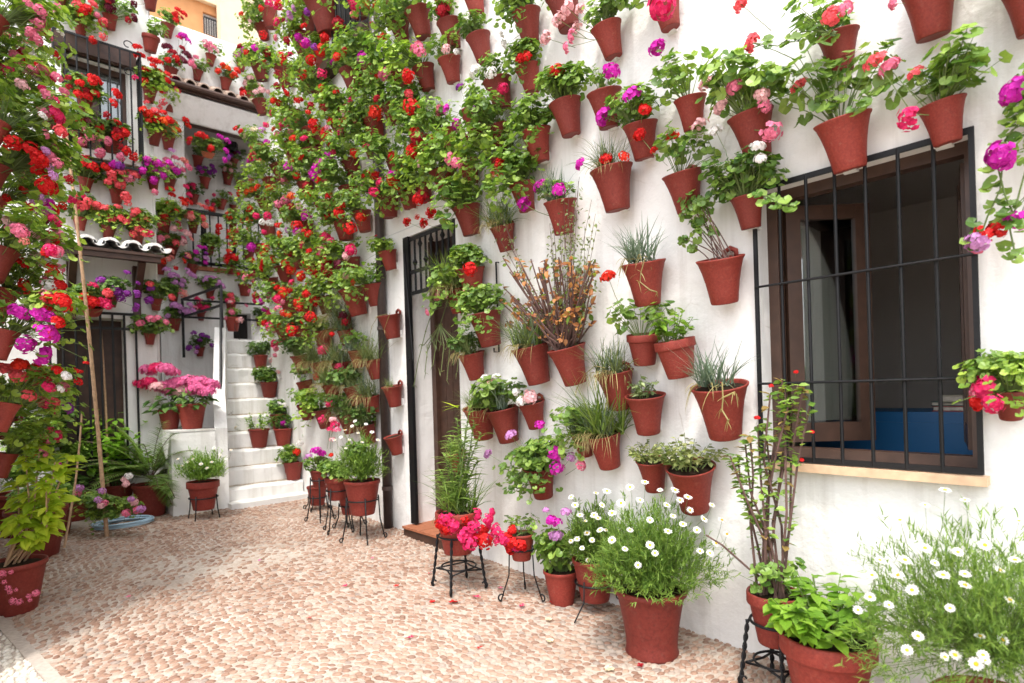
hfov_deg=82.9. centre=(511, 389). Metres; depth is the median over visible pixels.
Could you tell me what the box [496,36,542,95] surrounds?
potted geranium
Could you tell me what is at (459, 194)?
potted geranium
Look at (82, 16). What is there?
potted geranium
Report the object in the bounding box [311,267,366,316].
potted geranium
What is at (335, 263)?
potted geranium
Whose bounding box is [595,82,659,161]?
potted geranium
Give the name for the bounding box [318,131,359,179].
potted geranium
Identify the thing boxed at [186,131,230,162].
potted geranium
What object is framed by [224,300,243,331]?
potted plant
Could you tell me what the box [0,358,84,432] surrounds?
potted geranium
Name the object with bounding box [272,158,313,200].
potted geranium
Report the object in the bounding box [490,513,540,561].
potted plant
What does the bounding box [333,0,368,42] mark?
upper window
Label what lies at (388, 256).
potted geranium
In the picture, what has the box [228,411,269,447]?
potted shrub
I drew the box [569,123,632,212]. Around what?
carnation
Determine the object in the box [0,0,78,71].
potted geranium
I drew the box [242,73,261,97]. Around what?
potted geranium
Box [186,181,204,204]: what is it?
potted geranium
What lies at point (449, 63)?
potted geranium
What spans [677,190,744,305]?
potted shrub
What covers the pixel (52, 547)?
potted plant
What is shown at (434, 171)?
potted geranium
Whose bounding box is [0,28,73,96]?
potted geranium
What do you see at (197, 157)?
potted geranium
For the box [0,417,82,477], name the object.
potted geranium
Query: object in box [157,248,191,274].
potted geranium
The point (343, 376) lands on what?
potted geranium
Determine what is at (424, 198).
potted geranium
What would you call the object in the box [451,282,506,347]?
potted geranium
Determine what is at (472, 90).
potted geranium
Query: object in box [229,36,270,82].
potted geranium
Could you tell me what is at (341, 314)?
potted geranium
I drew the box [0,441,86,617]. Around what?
potted shrub
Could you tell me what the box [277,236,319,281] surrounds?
potted geranium
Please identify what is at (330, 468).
potted plant
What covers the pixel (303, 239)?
potted geranium
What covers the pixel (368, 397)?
potted geranium
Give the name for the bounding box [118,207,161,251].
potted geranium
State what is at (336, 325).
potted geranium
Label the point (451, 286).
potted grass plant
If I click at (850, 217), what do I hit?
window frame
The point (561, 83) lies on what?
potted geranium
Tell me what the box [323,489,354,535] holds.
pot stand
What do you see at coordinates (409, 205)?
potted geranium
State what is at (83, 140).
potted geranium
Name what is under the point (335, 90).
potted geranium
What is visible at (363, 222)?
potted geranium
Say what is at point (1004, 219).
potted geranium
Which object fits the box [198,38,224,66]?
potted geranium
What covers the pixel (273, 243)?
potted geranium
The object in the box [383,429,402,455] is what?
potted geranium
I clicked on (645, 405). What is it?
potted succulent
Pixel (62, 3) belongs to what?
potted geranium
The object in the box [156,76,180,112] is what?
potted geranium
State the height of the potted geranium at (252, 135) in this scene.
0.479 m
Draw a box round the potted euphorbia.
[706,370,817,649]
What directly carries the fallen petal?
on the cobblestone paving
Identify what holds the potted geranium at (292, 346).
attached to the whitewashed house at (867, 288)
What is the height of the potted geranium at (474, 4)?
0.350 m
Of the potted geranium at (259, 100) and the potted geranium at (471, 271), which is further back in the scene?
the potted geranium at (259, 100)
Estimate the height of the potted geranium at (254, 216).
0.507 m
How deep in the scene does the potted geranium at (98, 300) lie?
6.08 m
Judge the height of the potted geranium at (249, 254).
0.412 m
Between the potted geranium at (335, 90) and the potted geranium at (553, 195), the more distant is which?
the potted geranium at (335, 90)
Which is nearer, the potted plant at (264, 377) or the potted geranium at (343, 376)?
the potted geranium at (343, 376)
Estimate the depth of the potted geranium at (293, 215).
6.83 m
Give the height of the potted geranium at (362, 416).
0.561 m
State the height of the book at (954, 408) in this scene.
0.030 m
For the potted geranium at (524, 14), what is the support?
attached to the whitewashed house at (867, 288)
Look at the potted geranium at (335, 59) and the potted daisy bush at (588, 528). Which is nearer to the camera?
the potted daisy bush at (588, 528)
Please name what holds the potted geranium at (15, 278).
attached to the pot wall house
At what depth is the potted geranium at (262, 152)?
7.39 m
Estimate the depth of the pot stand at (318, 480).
6.11 m
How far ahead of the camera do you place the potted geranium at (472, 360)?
4.60 m
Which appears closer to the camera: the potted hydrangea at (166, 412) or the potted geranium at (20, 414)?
the potted geranium at (20, 414)
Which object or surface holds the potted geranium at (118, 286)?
hanging from the porch house at (111, 62)
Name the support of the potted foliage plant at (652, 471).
on the whitewashed house at (867, 288)
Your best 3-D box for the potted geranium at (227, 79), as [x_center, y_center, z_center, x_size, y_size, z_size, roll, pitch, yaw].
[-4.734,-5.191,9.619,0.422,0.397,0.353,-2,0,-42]
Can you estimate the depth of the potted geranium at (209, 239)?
9.37 m
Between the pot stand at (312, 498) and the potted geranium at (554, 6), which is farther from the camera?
the pot stand at (312, 498)
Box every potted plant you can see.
[0,416,66,538]
[2,482,68,556]
[38,361,99,521]
[52,473,145,534]
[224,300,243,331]
[245,340,276,369]
[251,366,280,397]
[266,399,287,428]
[267,413,296,445]
[274,439,308,479]
[301,416,339,487]
[306,485,326,505]
[316,427,349,500]
[339,496,350,514]
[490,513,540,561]
[531,507,589,606]
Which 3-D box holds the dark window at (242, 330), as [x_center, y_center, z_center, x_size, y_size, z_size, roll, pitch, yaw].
[-4.745,-1.078,10.050,0.491,0.639,0.020,-2,0,-42]
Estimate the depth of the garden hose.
6.01 m
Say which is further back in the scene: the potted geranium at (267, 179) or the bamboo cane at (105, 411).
the potted geranium at (267, 179)
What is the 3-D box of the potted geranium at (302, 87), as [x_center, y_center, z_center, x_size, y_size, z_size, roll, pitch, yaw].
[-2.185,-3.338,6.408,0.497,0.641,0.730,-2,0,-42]
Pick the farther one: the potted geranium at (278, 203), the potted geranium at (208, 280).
the potted geranium at (208, 280)
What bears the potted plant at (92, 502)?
on the cobblestone paving
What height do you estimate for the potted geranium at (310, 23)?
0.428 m
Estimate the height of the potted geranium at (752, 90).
0.517 m
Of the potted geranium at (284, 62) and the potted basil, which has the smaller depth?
the potted basil
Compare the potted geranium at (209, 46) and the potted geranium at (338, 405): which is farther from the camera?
the potted geranium at (209, 46)
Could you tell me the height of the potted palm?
1.104 m
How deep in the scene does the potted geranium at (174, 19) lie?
9.08 m
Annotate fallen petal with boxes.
[604,665,614,670]
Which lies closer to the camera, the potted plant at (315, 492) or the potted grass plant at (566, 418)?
the potted grass plant at (566, 418)
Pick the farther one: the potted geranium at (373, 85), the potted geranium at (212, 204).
the potted geranium at (212, 204)
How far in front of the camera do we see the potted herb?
3.20 m
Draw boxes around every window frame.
[61,57,127,156]
[766,140,977,467]
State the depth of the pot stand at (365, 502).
5.30 m
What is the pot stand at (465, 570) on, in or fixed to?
on the cobblestone paving
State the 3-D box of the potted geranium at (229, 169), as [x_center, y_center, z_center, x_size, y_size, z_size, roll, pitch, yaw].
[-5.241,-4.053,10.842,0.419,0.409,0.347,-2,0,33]
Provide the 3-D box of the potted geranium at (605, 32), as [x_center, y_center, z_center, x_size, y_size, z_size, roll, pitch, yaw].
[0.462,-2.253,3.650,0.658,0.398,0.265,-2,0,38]
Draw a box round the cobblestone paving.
[0,498,791,682]
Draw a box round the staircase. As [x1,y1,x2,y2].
[181,285,307,509]
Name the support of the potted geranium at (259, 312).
attached to the gallery house at (208, 106)
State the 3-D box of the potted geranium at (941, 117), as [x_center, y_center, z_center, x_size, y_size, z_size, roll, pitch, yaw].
[1.697,-1.197,2.318,0.309,0.405,0.459,-2,0,-42]
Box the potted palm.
[72,420,192,516]
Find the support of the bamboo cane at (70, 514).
on the cobblestone paving
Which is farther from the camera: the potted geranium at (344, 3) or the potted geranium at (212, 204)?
the potted geranium at (212, 204)
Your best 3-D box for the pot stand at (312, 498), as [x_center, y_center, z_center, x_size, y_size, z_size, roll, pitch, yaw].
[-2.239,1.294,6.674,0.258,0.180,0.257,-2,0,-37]
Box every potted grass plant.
[381,374,402,407]
[412,249,469,387]
[419,402,505,555]
[436,432,468,471]
[443,379,492,440]
[468,188,530,252]
[484,302,550,385]
[534,374,636,470]
[538,397,595,460]
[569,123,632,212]
[573,329,652,411]
[601,215,665,306]
[670,336,762,441]
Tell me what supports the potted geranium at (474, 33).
attached to the whitewashed house at (867, 288)
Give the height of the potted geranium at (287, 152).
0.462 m
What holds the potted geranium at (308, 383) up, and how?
attached to the whitewashed house at (867, 288)
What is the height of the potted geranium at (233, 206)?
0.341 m
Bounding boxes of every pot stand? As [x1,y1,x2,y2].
[188,494,219,521]
[303,494,329,512]
[304,476,336,522]
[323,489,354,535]
[332,503,364,528]
[339,494,387,545]
[431,533,487,596]
[498,545,545,601]
[574,578,618,622]
[737,613,789,682]
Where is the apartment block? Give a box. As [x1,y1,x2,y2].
[150,0,216,37]
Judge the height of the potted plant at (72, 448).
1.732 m
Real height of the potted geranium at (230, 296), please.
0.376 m
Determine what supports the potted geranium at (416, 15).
attached to the whitewashed house at (867, 288)
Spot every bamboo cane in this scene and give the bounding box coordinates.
[63,414,82,547]
[66,127,109,537]
[102,338,108,500]
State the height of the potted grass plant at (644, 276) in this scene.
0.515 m
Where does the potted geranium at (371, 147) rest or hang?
attached to the whitewashed house at (867, 288)
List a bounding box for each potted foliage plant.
[625,439,668,493]
[652,433,728,515]
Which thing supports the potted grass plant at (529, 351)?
attached to the whitewashed house at (867, 288)
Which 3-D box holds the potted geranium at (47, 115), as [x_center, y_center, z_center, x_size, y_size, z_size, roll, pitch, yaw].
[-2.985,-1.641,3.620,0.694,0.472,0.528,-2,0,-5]
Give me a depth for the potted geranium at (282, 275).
7.47 m
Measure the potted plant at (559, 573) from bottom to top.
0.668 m
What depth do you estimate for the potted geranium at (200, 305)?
9.29 m
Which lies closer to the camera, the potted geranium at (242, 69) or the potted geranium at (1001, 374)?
the potted geranium at (1001, 374)
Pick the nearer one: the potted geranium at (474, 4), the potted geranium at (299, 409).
the potted geranium at (474, 4)
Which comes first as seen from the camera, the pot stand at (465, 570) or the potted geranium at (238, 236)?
the pot stand at (465, 570)
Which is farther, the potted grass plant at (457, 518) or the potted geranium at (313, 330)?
the potted geranium at (313, 330)
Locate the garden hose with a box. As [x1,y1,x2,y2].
[90,515,154,529]
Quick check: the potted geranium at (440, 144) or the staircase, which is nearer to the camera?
the potted geranium at (440, 144)
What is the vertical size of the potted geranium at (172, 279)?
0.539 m
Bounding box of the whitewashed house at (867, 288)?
[261,0,1023,682]
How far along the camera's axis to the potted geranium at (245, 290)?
9.75 m
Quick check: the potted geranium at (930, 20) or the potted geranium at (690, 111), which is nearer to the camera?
the potted geranium at (930, 20)
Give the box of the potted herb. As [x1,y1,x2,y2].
[644,307,698,379]
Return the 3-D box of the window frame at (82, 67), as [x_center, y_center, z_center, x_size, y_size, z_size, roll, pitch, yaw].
[-4.843,-3.192,6.724,0.618,1.093,0.104,-2,0,-42]
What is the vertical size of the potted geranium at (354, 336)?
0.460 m
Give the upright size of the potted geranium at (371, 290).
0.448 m
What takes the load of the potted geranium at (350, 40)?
attached to the whitewashed house at (867, 288)
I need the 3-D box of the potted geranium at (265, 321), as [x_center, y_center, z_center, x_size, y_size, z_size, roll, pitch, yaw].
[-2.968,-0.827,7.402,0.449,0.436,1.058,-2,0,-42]
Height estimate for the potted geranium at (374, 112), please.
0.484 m
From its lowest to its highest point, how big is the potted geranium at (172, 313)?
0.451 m
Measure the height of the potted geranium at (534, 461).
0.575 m
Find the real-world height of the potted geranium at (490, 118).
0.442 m
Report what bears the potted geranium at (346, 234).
attached to the whitewashed house at (867, 288)
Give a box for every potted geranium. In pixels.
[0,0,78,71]
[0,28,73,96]
[0,53,84,133]
[0,78,93,174]
[0,119,91,215]
[0,172,76,242]
[0,200,88,290]
[0,251,74,322]
[0,288,93,365]
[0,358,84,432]
[0,368,88,442]
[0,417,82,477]
[52,0,107,43]
[53,0,85,11]
[53,191,100,230]
[59,70,122,119]
[64,154,111,192]
[66,281,116,316]
[67,109,111,157]
[82,201,129,240]
[91,118,137,169]
[91,168,140,206]
[93,0,138,30]
[95,270,141,311]
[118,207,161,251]
[126,314,174,344]
[130,0,156,11]
[130,154,176,194]
[131,43,179,104]
[135,100,178,146]
[141,16,169,53]
[142,279,181,310]
[155,184,192,233]
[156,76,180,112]
[156,222,193,258]
[157,6,187,38]
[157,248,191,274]
[158,32,192,79]
[158,148,192,190]
[160,267,196,301]
[161,116,191,150]
[161,302,197,330]
[176,245,208,273]
[181,202,213,233]
[185,330,213,356]
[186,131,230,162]
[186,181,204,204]
[188,54,212,81]
[189,296,213,320]
[191,146,203,166]
[194,163,216,188]
[194,275,225,299]
[197,232,226,257]
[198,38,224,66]
[205,198,220,215]
[212,188,232,209]
[214,62,240,90]
[214,235,244,275]
[215,208,243,245]
[217,291,247,308]
[218,161,241,184]
[224,195,243,212]
[225,149,246,168]
[225,226,269,263]
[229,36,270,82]
[231,48,244,71]
[232,178,268,208]
[233,122,269,163]
[233,172,249,189]
[234,2,268,41]
[234,272,254,295]
[235,201,275,239]
[236,155,276,192]
[239,75,269,115]
[240,0,282,29]
[240,257,277,311]
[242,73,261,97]
[242,238,257,259]
[247,141,300,184]
[249,279,297,317]
[250,250,291,282]
[251,310,292,342]
[252,183,302,221]
[252,307,267,325]
[254,42,293,89]
[257,222,301,274]
[258,85,300,132]
[259,117,301,165]
[267,128,335,172]
[267,305,317,343]
[268,49,327,96]
[270,0,317,56]
[270,97,321,147]
[271,336,311,374]
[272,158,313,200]
[275,195,313,241]
[276,0,317,35]
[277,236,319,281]
[281,135,332,186]
[281,281,314,313]
[283,15,345,71]
[284,0,338,36]
[284,60,331,106]
[284,312,334,348]
[286,388,313,420]
[288,277,336,315]
[288,336,332,374]
[289,363,319,390]
[290,181,344,224]
[290,226,333,278]
[290,387,333,435]
[293,362,338,400]
[296,242,344,285]
[302,288,350,330]
[303,192,357,243]
[304,85,347,141]
[306,82,356,124]
[310,326,351,375]
[311,0,370,20]
[311,226,362,271]
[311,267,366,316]
[312,157,361,207]
[314,301,361,345]
[315,386,355,433]
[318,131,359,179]
[319,35,362,96]
[322,363,367,405]
[326,109,375,159]
[327,21,379,81]
[327,87,383,141]
[327,187,370,232]
[329,397,379,443]
[332,364,379,413]
[333,262,382,306]
[333,328,374,367]
[341,327,397,379]
[342,0,398,27]
[344,170,398,218]
[345,32,408,98]
[346,70,397,125]
[348,126,418,180]
[350,0,408,47]
[356,165,416,217]
[361,234,396,270]
[368,309,400,343]
[370,0,430,40]
[373,33,438,91]
[373,70,428,125]
[375,154,431,211]
[381,98,436,154]
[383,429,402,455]
[395,137,462,200]
[396,95,460,152]
[403,168,486,236]
[412,0,452,8]
[412,119,484,194]
[426,0,460,51]
[426,27,460,84]
[435,77,485,139]
[438,242,492,287]
[441,123,520,183]
[444,330,484,380]
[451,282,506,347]
[454,9,490,64]
[454,87,512,152]
[465,0,484,15]
[468,373,526,443]
[469,50,511,111]
[472,146,547,212]
[483,420,585,504]
[487,0,540,51]
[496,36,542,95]
[497,89,554,163]
[516,390,544,429]
[517,166,576,235]
[533,60,591,138]
[539,0,633,61]
[541,0,578,34]
[586,62,621,130]
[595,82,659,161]
[599,270,676,365]
[622,0,679,32]
[633,119,721,214]
[648,38,710,132]
[691,117,799,230]
[695,44,795,154]
[733,0,859,71]
[778,37,905,174]
[862,22,1012,147]
[887,0,953,43]
[952,348,1023,420]
[959,62,1023,263]
[1001,0,1023,39]
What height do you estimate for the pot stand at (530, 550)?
0.366 m
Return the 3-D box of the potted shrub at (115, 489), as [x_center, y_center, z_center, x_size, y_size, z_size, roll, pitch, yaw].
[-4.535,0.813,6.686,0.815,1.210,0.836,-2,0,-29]
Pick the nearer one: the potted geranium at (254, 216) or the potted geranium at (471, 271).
the potted geranium at (471, 271)
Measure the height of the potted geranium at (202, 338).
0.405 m
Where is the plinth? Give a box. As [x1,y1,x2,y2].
[157,427,216,516]
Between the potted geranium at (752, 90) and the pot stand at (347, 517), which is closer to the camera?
the potted geranium at (752, 90)
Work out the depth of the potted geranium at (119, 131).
6.44 m
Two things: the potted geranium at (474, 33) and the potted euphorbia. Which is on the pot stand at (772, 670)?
the potted euphorbia
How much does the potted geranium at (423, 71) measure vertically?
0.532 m
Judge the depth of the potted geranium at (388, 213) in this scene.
5.45 m
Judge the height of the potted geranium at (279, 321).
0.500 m
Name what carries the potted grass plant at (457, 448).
attached to the whitewashed house at (867, 288)
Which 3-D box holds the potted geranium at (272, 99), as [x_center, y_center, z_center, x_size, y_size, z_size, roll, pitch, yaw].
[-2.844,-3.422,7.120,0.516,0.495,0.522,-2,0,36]
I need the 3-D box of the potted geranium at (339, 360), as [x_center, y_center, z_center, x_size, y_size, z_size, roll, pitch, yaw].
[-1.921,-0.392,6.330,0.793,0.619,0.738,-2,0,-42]
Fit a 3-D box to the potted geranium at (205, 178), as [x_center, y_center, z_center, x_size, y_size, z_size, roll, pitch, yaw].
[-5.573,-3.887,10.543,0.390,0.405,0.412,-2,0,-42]
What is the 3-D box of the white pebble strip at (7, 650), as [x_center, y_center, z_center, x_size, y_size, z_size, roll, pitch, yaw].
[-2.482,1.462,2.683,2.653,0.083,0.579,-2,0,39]
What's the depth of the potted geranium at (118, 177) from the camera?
6.51 m
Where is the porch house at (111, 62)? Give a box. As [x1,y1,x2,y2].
[0,0,171,509]
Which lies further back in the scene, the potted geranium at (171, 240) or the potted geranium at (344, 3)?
the potted geranium at (171, 240)
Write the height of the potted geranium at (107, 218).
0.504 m
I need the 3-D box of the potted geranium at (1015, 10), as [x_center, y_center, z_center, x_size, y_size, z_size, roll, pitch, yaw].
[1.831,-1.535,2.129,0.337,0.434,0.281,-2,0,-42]
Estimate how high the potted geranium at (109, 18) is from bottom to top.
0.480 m
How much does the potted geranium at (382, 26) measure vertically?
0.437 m
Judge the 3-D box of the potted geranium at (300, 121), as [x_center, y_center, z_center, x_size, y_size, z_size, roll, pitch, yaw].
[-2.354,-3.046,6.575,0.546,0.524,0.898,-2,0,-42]
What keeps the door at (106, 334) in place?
in the porch house at (111, 62)
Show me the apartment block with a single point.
(201, 17)
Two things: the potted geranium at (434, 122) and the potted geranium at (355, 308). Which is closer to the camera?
the potted geranium at (434, 122)
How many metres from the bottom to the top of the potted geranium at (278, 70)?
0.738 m
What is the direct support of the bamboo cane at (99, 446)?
on the cobblestone paving
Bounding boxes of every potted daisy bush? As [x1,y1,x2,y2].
[166,446,232,510]
[333,420,391,515]
[561,492,631,603]
[579,480,738,664]
[834,487,1023,682]
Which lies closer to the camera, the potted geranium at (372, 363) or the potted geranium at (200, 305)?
the potted geranium at (372, 363)
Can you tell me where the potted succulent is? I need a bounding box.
[624,376,665,435]
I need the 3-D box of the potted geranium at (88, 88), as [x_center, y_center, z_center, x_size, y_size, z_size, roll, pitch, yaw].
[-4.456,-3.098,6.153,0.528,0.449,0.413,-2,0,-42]
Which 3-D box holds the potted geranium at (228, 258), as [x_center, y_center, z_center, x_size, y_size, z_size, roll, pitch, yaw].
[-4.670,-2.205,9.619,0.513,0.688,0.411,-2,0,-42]
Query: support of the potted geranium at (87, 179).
attached to the porch house at (111, 62)
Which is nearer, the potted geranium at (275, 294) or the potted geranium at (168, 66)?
the potted geranium at (275, 294)
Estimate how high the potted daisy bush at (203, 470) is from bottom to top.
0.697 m
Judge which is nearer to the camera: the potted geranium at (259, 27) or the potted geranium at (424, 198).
the potted geranium at (424, 198)
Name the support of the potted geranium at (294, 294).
attached to the whitewashed house at (867, 288)
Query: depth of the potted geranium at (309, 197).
6.43 m
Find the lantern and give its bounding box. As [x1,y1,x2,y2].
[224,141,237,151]
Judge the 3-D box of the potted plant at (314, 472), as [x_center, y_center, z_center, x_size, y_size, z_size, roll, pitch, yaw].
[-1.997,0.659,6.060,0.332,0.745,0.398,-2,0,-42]
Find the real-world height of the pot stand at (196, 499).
0.257 m
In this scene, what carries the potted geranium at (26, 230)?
attached to the pot wall house
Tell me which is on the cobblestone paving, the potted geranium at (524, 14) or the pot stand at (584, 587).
the pot stand at (584, 587)
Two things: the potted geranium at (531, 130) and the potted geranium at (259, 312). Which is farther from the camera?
the potted geranium at (259, 312)
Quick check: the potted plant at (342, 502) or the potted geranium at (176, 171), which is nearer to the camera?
the potted plant at (342, 502)
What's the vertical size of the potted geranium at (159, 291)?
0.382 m
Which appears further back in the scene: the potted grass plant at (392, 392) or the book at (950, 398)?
the potted grass plant at (392, 392)
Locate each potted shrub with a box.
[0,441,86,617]
[79,409,155,511]
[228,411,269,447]
[476,177,601,386]
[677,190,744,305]
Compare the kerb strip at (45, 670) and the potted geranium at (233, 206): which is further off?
the potted geranium at (233, 206)
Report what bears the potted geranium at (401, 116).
attached to the whitewashed house at (867, 288)
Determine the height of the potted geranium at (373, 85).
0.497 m
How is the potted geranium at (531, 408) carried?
attached to the whitewashed house at (867, 288)
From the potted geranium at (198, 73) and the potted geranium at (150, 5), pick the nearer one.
the potted geranium at (150, 5)
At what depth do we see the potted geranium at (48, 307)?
3.22 m
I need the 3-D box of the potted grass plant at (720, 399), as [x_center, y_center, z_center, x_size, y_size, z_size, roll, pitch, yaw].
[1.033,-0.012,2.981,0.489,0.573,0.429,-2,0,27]
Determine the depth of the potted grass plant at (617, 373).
3.50 m
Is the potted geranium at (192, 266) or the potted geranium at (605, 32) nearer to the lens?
the potted geranium at (605, 32)
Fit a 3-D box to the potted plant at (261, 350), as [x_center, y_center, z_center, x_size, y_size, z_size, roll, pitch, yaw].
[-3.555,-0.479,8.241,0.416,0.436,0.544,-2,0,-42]
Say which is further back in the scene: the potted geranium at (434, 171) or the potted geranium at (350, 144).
the potted geranium at (350, 144)
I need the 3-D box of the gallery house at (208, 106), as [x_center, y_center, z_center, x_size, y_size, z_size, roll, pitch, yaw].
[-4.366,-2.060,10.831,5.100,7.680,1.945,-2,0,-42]
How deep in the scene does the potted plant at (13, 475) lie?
5.67 m
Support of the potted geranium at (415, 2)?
attached to the whitewashed house at (867, 288)
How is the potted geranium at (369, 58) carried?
attached to the whitewashed house at (867, 288)
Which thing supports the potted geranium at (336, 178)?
attached to the whitewashed house at (867, 288)
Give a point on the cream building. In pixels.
(229, 30)
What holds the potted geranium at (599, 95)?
attached to the whitewashed house at (867, 288)
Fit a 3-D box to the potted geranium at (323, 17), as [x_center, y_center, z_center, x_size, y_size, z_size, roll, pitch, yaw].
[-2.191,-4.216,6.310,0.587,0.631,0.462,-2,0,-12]
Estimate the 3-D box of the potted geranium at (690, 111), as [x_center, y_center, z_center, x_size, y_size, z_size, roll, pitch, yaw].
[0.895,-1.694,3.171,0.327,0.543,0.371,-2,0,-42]
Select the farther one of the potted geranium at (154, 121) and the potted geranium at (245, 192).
the potted geranium at (245, 192)
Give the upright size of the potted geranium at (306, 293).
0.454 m
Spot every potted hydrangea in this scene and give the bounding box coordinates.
[132,361,193,429]
[148,374,220,428]
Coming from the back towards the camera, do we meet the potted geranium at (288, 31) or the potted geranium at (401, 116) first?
the potted geranium at (288, 31)
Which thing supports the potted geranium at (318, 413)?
attached to the whitewashed house at (867, 288)
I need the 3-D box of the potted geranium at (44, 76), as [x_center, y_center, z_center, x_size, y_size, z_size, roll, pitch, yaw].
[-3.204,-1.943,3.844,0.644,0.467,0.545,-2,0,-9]
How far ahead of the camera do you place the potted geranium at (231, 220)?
9.54 m
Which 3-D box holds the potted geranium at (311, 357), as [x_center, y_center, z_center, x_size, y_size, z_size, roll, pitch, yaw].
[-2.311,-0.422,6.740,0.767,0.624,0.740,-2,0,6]
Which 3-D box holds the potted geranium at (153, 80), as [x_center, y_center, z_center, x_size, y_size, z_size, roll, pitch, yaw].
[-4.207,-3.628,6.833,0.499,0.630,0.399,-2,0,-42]
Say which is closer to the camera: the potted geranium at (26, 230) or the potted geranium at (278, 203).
the potted geranium at (26, 230)
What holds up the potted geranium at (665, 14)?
attached to the whitewashed house at (867, 288)
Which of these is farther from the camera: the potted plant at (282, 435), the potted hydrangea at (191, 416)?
the potted plant at (282, 435)
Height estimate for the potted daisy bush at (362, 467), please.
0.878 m
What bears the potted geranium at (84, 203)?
attached to the porch house at (111, 62)
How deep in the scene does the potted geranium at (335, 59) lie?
5.94 m
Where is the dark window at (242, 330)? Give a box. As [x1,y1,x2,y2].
[234,314,247,338]
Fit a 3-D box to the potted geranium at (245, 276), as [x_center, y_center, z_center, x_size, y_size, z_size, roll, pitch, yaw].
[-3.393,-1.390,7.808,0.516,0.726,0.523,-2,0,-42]
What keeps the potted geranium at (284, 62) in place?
attached to the whitewashed house at (867, 288)
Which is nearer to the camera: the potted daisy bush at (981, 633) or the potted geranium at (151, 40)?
the potted daisy bush at (981, 633)
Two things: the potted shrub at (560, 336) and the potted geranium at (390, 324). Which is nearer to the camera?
the potted shrub at (560, 336)
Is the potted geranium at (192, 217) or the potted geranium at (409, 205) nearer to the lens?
the potted geranium at (409, 205)
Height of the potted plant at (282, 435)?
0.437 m
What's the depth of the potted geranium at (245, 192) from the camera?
8.01 m
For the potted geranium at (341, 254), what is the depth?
6.06 m
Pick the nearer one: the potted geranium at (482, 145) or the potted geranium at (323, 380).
the potted geranium at (482, 145)
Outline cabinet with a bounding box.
[803,408,972,454]
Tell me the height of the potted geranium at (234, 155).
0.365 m
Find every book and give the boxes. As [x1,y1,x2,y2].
[931,401,962,405]
[932,406,962,411]
[943,394,962,401]
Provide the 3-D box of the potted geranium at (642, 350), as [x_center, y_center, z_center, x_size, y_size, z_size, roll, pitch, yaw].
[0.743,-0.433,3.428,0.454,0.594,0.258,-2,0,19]
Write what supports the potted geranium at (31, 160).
attached to the pot wall house
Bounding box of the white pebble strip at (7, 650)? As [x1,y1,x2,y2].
[0,632,46,682]
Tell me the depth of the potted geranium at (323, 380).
6.54 m
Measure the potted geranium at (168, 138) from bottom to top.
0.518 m
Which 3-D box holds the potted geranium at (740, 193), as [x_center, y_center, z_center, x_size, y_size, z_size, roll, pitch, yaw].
[1.163,-1.109,2.884,0.343,0.590,0.518,-2,0,-42]
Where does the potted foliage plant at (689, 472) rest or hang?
attached to the whitewashed house at (867, 288)
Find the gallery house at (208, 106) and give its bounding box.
[150,15,270,427]
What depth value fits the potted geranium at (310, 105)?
6.04 m
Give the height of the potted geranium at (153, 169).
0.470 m
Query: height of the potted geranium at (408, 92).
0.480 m
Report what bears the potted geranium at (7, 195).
attached to the pot wall house
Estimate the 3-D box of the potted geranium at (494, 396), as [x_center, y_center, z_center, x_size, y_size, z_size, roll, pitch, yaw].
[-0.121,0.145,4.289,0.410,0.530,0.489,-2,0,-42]
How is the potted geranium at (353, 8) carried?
attached to the whitewashed house at (867, 288)
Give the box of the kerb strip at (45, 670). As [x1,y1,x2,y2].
[0,616,66,682]
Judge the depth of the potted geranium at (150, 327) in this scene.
6.74 m
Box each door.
[56,319,124,509]
[437,299,462,507]
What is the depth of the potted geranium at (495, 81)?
4.28 m
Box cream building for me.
[216,0,259,49]
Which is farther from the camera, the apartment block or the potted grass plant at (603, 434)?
the apartment block
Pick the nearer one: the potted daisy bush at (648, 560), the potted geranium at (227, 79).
the potted daisy bush at (648, 560)
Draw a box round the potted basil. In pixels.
[763,570,901,682]
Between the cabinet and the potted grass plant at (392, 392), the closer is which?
the cabinet
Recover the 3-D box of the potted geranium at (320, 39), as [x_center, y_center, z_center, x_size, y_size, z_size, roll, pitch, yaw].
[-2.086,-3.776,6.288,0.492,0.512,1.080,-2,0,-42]
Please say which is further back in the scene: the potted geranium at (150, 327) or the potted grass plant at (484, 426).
the potted geranium at (150, 327)
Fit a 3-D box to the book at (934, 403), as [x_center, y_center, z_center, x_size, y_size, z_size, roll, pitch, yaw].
[2.549,0.077,3.282,0.180,0.025,0.260,-2,0,-42]

